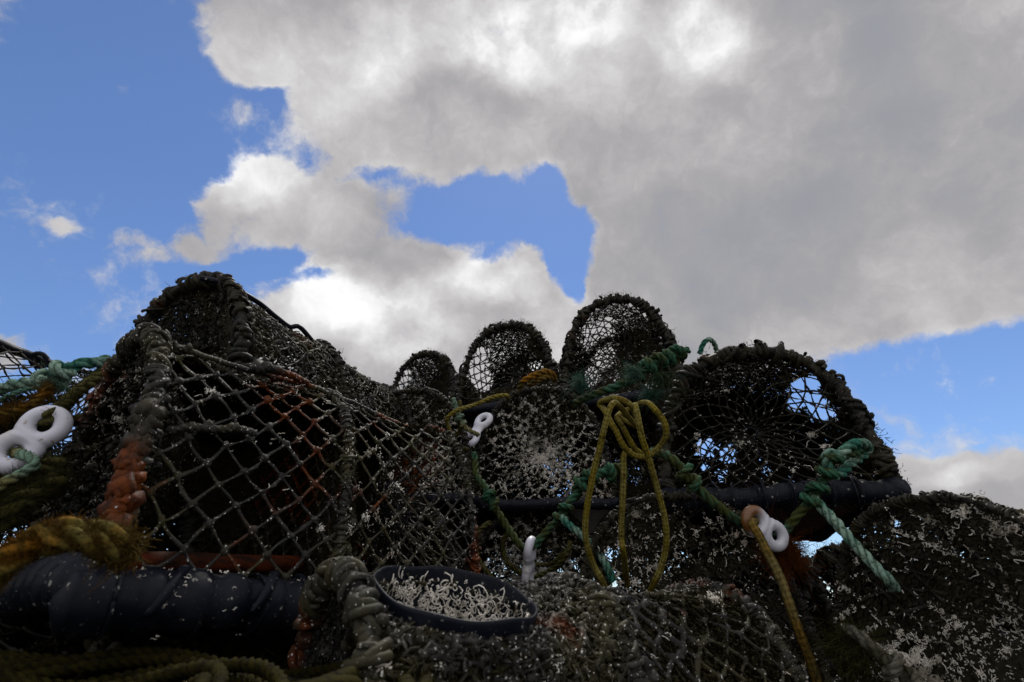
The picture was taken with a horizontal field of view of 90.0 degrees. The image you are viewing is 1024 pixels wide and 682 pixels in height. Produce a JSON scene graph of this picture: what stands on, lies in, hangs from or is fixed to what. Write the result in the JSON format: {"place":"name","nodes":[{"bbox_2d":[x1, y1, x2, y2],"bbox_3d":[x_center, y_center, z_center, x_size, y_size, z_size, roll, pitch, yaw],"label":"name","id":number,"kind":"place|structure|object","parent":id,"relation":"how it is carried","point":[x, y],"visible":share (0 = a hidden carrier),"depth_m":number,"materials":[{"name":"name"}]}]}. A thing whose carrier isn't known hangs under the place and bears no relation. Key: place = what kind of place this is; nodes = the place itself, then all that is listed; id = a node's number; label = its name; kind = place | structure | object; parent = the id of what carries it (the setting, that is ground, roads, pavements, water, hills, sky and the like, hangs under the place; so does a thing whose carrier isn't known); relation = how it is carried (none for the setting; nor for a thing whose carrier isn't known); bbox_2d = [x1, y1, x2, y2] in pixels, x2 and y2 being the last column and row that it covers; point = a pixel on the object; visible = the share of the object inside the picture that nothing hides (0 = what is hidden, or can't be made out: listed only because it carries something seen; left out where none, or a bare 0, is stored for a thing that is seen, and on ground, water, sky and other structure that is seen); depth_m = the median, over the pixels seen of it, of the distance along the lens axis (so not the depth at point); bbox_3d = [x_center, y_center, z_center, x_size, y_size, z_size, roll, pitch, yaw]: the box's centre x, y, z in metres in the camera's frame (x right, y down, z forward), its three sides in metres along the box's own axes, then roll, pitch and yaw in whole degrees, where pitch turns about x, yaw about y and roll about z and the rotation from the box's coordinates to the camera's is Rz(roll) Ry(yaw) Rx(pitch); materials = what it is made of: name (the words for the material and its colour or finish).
{"place":"outdoors","nodes":[
{"label":"outdoors","id":0,"kind":"place"},
{"bbox_2d":[0,0,1023,603],"label":"sky","id":1,"kind":"structure","parent":0,"point":[841,182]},
{"label":"ground","id":2,"kind":"structure","parent":0,"visible":0},
{"bbox_2d":[0,621,201,679],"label":"creel","id":3,"kind":"object","parent":2,"relation":"on","point":[18,638],"visible":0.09,"depth_m":0.74,"materials":[{"name":"black rubber"}]},
{"bbox_2d":[28,615,295,679],"bbox_3d":[-0.422,0.651,0.889,0.481,0.438,0.737,-21,-35,34],"label":"creel","id":4,"kind":"object","parent":2,"relation":"on","point":[273,647],"visible":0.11,"depth_m":0.76,"materials":[{"name":"black rubber"}]},
{"bbox_2d":[0,318,481,641],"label":"creel","id":5,"kind":"object","parent":4,"relation":"on","point":[310,495],"visible":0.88,"depth_m":0.85,"materials":[{"name":"fabric"}]},
{"bbox_2d":[0,446,61,490],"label":"bridle rope","id":6,"kind":"object","parent":5,"relation":"on","point":[31,460],"visible":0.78,"depth_m":0.74,"materials":[{"name":"green fabric"}]},
{"bbox_2d":[0,365,63,455],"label":"rope fray","id":7,"kind":"object","parent":5,"relation":"attached to","point":[11,425],"visible":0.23,"depth_m":0.93,"materials":[{"name":"fabric"}]},
{"bbox_2d":[1,379,69,401],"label":"teal rope","id":8,"kind":"object","parent":7,"relation":"on","point":[18,391],"visible":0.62,"depth_m":0.94,"materials":[{"name":"teal fabric"}]},
{"bbox_2d":[0,447,81,497],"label":"mossy rope","id":9,"kind":"object","parent":5,"relation":"in","point":[51,461],"visible":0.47,"depth_m":0.78,"materials":[{"name":"green fabric"}]},
{"bbox_2d":[0,462,91,542],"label":"mossy rope","id":10,"kind":"object","parent":5,"relation":"in","point":[18,504],"visible":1,"depth_m":0.71,"materials":[{"name":"green fabric"}]},
{"bbox_2d":[15,367,102,431],"bbox_3d":[-0.793,0.094,0.930,0.212,0.202,0.117,-22,-35,35],"label":"mossy rope","id":11,"kind":"object","parent":5,"relation":"in","point":[70,398],"visible":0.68,"depth_m":0.91,"materials":[{"name":"green fabric"}]},
{"bbox_2d":[0,405,73,474],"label":"toggle","id":12,"kind":"object","parent":11,"relation":"attached to","point":[25,433],"visible":0.85,"depth_m":0.80,"materials":[{"name":"white plastic"}]},
{"bbox_2d":[3,349,98,403],"bbox_3d":[-0.850,0.087,0.937,0.124,0.147,0.137,-9,-29,16],"label":"rope fray","id":13,"kind":"object","parent":11,"relation":"attached to","point":[54,379],"visible":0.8,"depth_m":0.94,"materials":[{"name":"teal fabric"}]},
{"bbox_2d":[0,355,110,394],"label":"teal rope","id":14,"kind":"object","parent":11,"relation":"attached to","point":[75,366],"visible":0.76,"depth_m":0.97,"materials":[{"name":"teal fabric"}]},
{"bbox_2d":[0,374,61,429],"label":"frayed rope","id":15,"kind":"object","parent":14,"relation":"hanging from","point":[32,402],"visible":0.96,"depth_m":0.90,"materials":[{"name":"fabric"}]},
{"bbox_2d":[44,414,83,430],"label":"mossy rope","id":16,"kind":"object","parent":5,"relation":"in","point":[76,418],"visible":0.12,"depth_m":0.89,"materials":[{"name":"green fabric"}]},
{"bbox_2d":[0,510,145,594],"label":"frayed rope","id":17,"kind":"object","parent":5,"relation":"on","point":[18,551],"visible":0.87,"depth_m":0.48,"materials":[{"name":"yellow fabric"}]},
{"bbox_2d":[26,521,140,571],"bbox_3d":[-0.410,0.197,0.491,0.094,0.044,0.056,22,-35,-35],"label":"frayed rope","id":18,"kind":"object","parent":17,"relation":"attached to","point":[100,546],"visible":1,"depth_m":0.48,"materials":[{"name":"yellow fabric"}]},
{"bbox_2d":[81,509,161,593],"bbox_3d":[-0.392,0.209,0.510,0.054,0.079,0.058,-11,-30,20],"label":"rope fray","id":19,"kind":"object","parent":18,"relation":"attached to","point":[135,546],"visible":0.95,"depth_m":0.51,"materials":[{"name":"yellow fabric"}]},
{"bbox_2d":[477,520,493,576],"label":"loose rope","id":20,"kind":"object","parent":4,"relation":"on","point":[484,569],"visible":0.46,"depth_m":1.37,"materials":[{"name":"green fabric"}]},
{"bbox_2d":[287,672,309,681],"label":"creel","id":21,"kind":"object","parent":2,"relation":"on","point":[294,678],"visible":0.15,"depth_m":0.60,"materials":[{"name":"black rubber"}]},
{"bbox_2d":[0,645,438,681],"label":"rope coil","id":22,"kind":"object","parent":21,"relation":"in","point":[148,664],"visible":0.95,"depth_m":0.55,"materials":[{"name":"fabric"}]},
{"bbox_2d":[286,555,808,681],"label":"creel","id":23,"kind":"object","parent":2,"relation":"on","point":[391,623],"visible":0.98,"depth_m":0.64,"materials":[{"name":"fabric"}]},
{"bbox_2d":[760,540,950,681],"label":"creel","id":24,"kind":"object","parent":2,"relation":"on","point":[828,553],"visible":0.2,"depth_m":1.64,"materials":[{"name":"black fabric"}]},
{"bbox_2d":[679,541,841,672],"bbox_3d":[0.836,0.973,1.945,0.530,0.429,0.737,-5,-28,10],"label":"creel","id":25,"kind":"object","parent":24,"relation":"on","point":[819,593],"visible":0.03,"depth_m":1.63,"materials":[{"name":"black fabric"}]},
{"bbox_3d":[0.399,0.991,1.271,0.503,0.163,0.582,-3,-28,5],"label":"wooden pallet","id":26,"kind":"object","parent":2,"relation":"on","visible":0},
{"bbox_2d":[578,490,833,681],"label":"creel","id":27,"kind":"object","parent":26,"relation":"on","point":[691,540],"visible":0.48,"depth_m":1.18,"materials":[{"name":"fabric"}]},
{"bbox_2d":[521,536,536,582],"bbox_3d":[0.042,0.535,1.240,0.025,0.124,0.062,5,0,19],"label":"toggle","id":28,"kind":"object","parent":27,"relation":"attached to","point":[529,556],"visible":0.87,"depth_m":1.22,"materials":[{"name":"white plastic"}]},
{"bbox_2d":[471,450,581,550],"bbox_3d":[0.090,0.398,1.313,0.420,0.274,0.108,-2,-28,3],"label":"bridle rope","id":29,"kind":"object","parent":28,"relation":"attached to","point":[490,499],"visible":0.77,"depth_m":1.28,"materials":[{"name":"green fabric"}]},
{"bbox_2d":[534,545,572,568],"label":"loose rope","id":30,"kind":"object","parent":27,"relation":"hanging from","point":[554,561],"visible":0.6,"depth_m":1.35,"materials":[{"name":"green fabric"}]},
{"bbox_2d":[559,513,616,584],"bbox_3d":[0.172,0.480,1.189,0.129,0.159,0.036,-10,-30,19],"label":"bridle rope","id":31,"kind":"object","parent":27,"relation":"on","point":[577,531],"visible":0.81,"depth_m":1.17,"materials":[{"name":"teal fabric"}]},
{"bbox_2d":[572,462,627,501],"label":"bridle rope","id":32,"kind":"object","parent":27,"relation":"on","point":[610,472],"visible":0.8,"depth_m":1.30,"materials":[{"name":"green fabric"}]},
{"bbox_2d":[656,339,911,543],"bbox_3d":[0.687,0.340,1.524,0.543,0.436,0.730,-7,-29,13],"label":"creel","id":33,"kind":"object","parent":27,"relation":"on","point":[746,415],"visible":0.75,"depth_m":1.32,"materials":[{"name":"fabric"}]},
{"bbox_2d":[626,358,679,387],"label":"bridle rope","id":34,"kind":"object","parent":33,"relation":"on","point":[629,385],"visible":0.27,"depth_m":1.27,"materials":[{"name":"green fabric"}]},
{"bbox_2d":[572,344,692,407],"bbox_3d":[0.290,0.077,1.286,0.326,0.128,0.106,-10,-29,18],"label":"bridle rope","id":35,"kind":"object","parent":34,"relation":"attached to","point":[671,354],"visible":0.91,"depth_m":1.25,"materials":[{"name":"green fabric"}]},
{"bbox_2d":[553,363,599,401],"bbox_3d":[0.174,0.105,1.293,0.131,0.103,0.104,-20,-34,32],"label":"rope fray","id":36,"kind":"object","parent":35,"relation":"attached to","point":[580,382],"visible":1,"depth_m":1.29,"materials":[{"name":"teal fabric"}]},
{"bbox_2d":[610,349,661,390],"bbox_3d":[0.287,0.078,1.228,0.093,0.104,0.135,9,-29,-16],"label":"rope fray","id":37,"kind":"object","parent":35,"relation":"attached to","point":[630,372],"visible":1,"depth_m":1.22,"materials":[{"name":"green fabric"}]},
{"bbox_2d":[633,370,676,413],"bbox_3d":[0.316,0.126,1.204,0.144,0.118,0.104,-23,-35,36],"label":"rope fray","id":38,"kind":"object","parent":35,"relation":"hanging from","point":[648,392],"visible":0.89,"depth_m":1.19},
{"bbox_2d":[636,350,700,427],"bbox_3d":[0.369,0.117,1.178,0.171,0.187,0.193,0,-28,0],"label":"rope fray","id":39,"kind":"object","parent":35,"relation":"hanging from","point":[663,378],"visible":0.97,"depth_m":1.18,"materials":[{"name":"green fabric"}]},
{"bbox_2d":[696,337,719,354],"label":"loose rope","id":40,"kind":"object","parent":33,"relation":"attached to","point":[702,345],"visible":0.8,"depth_m":1.60,"materials":[{"name":"green fabric"}]},
{"bbox_2d":[746,501,845,612],"bbox_3d":[0.569,0.438,1.048,0.182,0.231,0.159,-6,-29,12],"label":"rope fray","id":41,"kind":"object","parent":27,"relation":"attached to","point":[789,557],"visible":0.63,"depth_m":1.03,"materials":[{"name":"fabric"}]},
{"bbox_2d":[650,447,865,538],"bbox_3d":[0.536,0.304,1.065,0.468,0.205,0.106,-3,-28,5],"label":"bridle rope","id":42,"kind":"object","parent":41,"relation":"on","point":[693,481],"visible":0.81,"depth_m":1.05,"materials":[{"name":"green fabric"}]},
{"bbox_2d":[741,505,788,551],"bbox_3d":[0.509,0.377,1.030,0.110,0.062,0.025,37,-27,0],"label":"toggle","id":43,"kind":"object","parent":42,"relation":"hanging from","point":[767,525],"visible":0.81,"depth_m":1.02,"materials":[{"name":"white plastic"}]},
{"bbox_2d":[748,516,821,681],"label":"hanging rope","id":44,"kind":"object","parent":43,"relation":"hanging from","point":[771,559],"visible":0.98,"depth_m":0.89,"materials":[{"name":"yellow fabric"}]},
{"bbox_2d":[783,586,934,681],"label":"rope fray","id":45,"kind":"object","parent":44,"relation":"attached to","point":[848,655],"visible":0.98,"depth_m":0.78,"materials":[{"name":"fabric"}]},
{"bbox_2d":[820,437,873,479],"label":"bridle rope","id":46,"kind":"object","parent":42,"relation":"attached to","point":[844,450],"visible":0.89,"depth_m":1.06,"materials":[{"name":"green fabric"}]},
{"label":"creel","id":47,"kind":"object","parent":2,"relation":"on","visible":0},
{"bbox_2d":[0,515,32,647],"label":"creel","id":48,"kind":"object","parent":47,"relation":"on","point":[19,528],"visible":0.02,"depth_m":1.15,"materials":[{"name":"fabric"}]},
{"bbox_2d":[0,339,98,525],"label":"creel","id":49,"kind":"object","parent":48,"relation":"on","point":[31,357],"visible":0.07,"depth_m":1.26,"materials":[{"name":"fabric"}]},
{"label":"creel","id":50,"kind":"object","parent":2,"relation":"on","visible":0},
{"bbox_2d":[361,496,484,574],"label":"creel","id":51,"kind":"object","parent":50,"relation":"on","point":[450,552],"visible":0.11,"depth_m":1.55,"materials":[{"name":"black fabric"}]},
{"bbox_2d":[371,386,508,533],"bbox_3d":[-0.295,0.494,1.984,0.508,0.409,0.717,-5,-28,10],"label":"creel","id":52,"kind":"object","parent":51,"relation":"on","point":[435,408],"visible":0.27,"depth_m":1.76,"materials":[{"name":"black fabric"}]},
{"bbox_2d":[461,412,492,446],"bbox_3d":[-0.118,0.298,1.725,0.067,0.152,0.025,3,-48,38],"label":"toggle","id":53,"kind":"object","parent":52,"relation":"attached to","point":[479,426],"visible":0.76,"depth_m":1.72,"materials":[{"name":"white plastic"}]},
{"bbox_2d":[444,393,509,430],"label":"thin rope","id":54,"kind":"object","parent":52,"relation":"hanging from","point":[470,406],"visible":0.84,"depth_m":1.48,"materials":[{"name":"yellow fabric"}]},
{"bbox_2d":[453,399,468,451],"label":"thin rope","id":55,"kind":"object","parent":54,"relation":"attached to","point":[458,433],"visible":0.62,"depth_m":1.50,"materials":[{"name":"green fabric"}]},
{"bbox_2d":[451,395,479,436],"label":"thin rope","id":56,"kind":"object","parent":54,"relation":"attached to","point":[459,417],"visible":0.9,"depth_m":1.49,"materials":[{"name":"green fabric"}]},
{"bbox_2d":[517,368,557,390],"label":"frayed rope","id":57,"kind":"object","parent":52,"relation":"on","point":[530,377],"visible":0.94,"depth_m":1.59,"materials":[{"name":"fabric"}]},
{"bbox_2d":[527,374,556,387],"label":"frayed rope","id":58,"kind":"object","parent":57,"relation":"on","point":[532,383],"visible":1,"depth_m":1.60,"materials":[{"name":"fabric"}]},
{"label":"creel","id":59,"kind":"object","parent":2,"relation":"on","visible":0},
{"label":"creel","id":60,"kind":"object","parent":59,"relation":"on","visible":0},
{"bbox_2d":[392,347,488,428],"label":"creel","id":61,"kind":"object","parent":60,"relation":"on","point":[443,377],"visible":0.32,"depth_m":3.07,"materials":[{"name":"fabric"}]},
{"bbox_3d":[1.094,0.787,0.833,0.843,0.113,0.563,10,-30,-18],"label":"wooden pallet","id":62,"kind":"object","parent":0,"visible":0},
{"bbox_2d":[832,490,1023,681],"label":"creel","id":63,"kind":"object","parent":62,"relation":"on","point":[977,596],"visible":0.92,"depth_m":0.91,"materials":[{"name":"fabric"}]},
{"bbox_2d":[810,492,902,594],"bbox_3d":[0.650,0.379,0.980,0.113,0.193,0.051,-19,-33,31],"label":"bridle rope","id":64,"kind":"object","parent":63,"relation":"on","point":[887,578],"visible":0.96,"depth_m":0.96,"materials":[{"name":"teal fabric"}]},
{"bbox_2d":[841,621,922,681],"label":"grey rope","id":65,"kind":"object","parent":63,"relation":"on","point":[893,662],"visible":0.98,"depth_m":0.75,"materials":[{"name":"grey fabric"}]},
{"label":"creel","id":66,"kind":"object","parent":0,"visible":0},
{"bbox_2d":[148,469,405,573],"bbox_3d":[-0.667,0.532,1.332,0.481,0.386,0.811,-11,-30,20],"label":"creel","id":67,"kind":"object","parent":66,"relation":"on","point":[187,526],"visible":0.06,"depth_m":1.00,"materials":[{"name":"black fabric"}]},
{"bbox_2d":[61,270,420,498],"bbox_3d":[-0.645,0.182,1.467,0.505,0.459,0.800,-10,-30,19],"label":"creel","id":68,"kind":"object","parent":67,"relation":"on","point":[227,319],"visible":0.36,"depth_m":1.28,"materials":[{"name":"fabric"}]},
{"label":"creel","id":69,"kind":"object","parent":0,"visible":0},
{"bbox_2d":[465,509,609,583],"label":"creel","id":70,"kind":"object","parent":69,"relation":"on","point":[525,525],"visible":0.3,"depth_m":1.70,"materials":[{"name":"black fabric"}]},
{"bbox_2d":[468,449,544,538],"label":"creel","id":71,"kind":"object","parent":70,"relation":"on","point":[480,535],"depth_m":2.65,"materials":[{"name":"black fabric"}]},
{"bbox_2d":[454,318,560,452],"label":"creel","id":72,"kind":"object","parent":71,"relation":"on","point":[514,369],"visible":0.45,"depth_m":2.25,"materials":[{"name":"fabric"}]},
{"bbox_2d":[500,532,572,578],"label":"loose rope","id":73,"kind":"object","parent":70,"relation":"hanging from","point":[553,568],"visible":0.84,"depth_m":1.33,"materials":[{"name":"green fabric"}]},
{"bbox_2d":[465,384,619,535],"bbox_3d":[0.116,0.506,2.029,0.508,0.440,0.716,-1,-28,3],"label":"creel","id":74,"kind":"object","parent":70,"relation":"on","point":[560,429],"visible":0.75,"depth_m":1.82,"materials":[{"name":"fabric"}]},
{"bbox_2d":[571,404,660,498],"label":"creel","id":75,"kind":"object","parent":74,"relation":"on","point":[643,485],"visible":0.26,"depth_m":2.07,"materials":[{"name":"black fabric"}]},
{"bbox_2d":[559,290,684,446],"bbox_3d":[0.510,0.160,2.330,0.529,0.508,0.729,-8,-29,14],"label":"creel","id":76,"kind":"object","parent":75,"relation":"on","point":[627,342],"visible":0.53,"depth_m":2.12,"materials":[{"name":"fabric"}]},
{"bbox_2d":[582,395,669,591],"bbox_3d":[0.230,0.352,1.095,0.185,0.436,0.318,0,-28,0],"label":"braided rope","id":77,"kind":"object","parent":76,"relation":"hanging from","point":[635,452],"visible":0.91,"depth_m":1.04,"materials":[{"name":"yellow fabric"}]}
]}

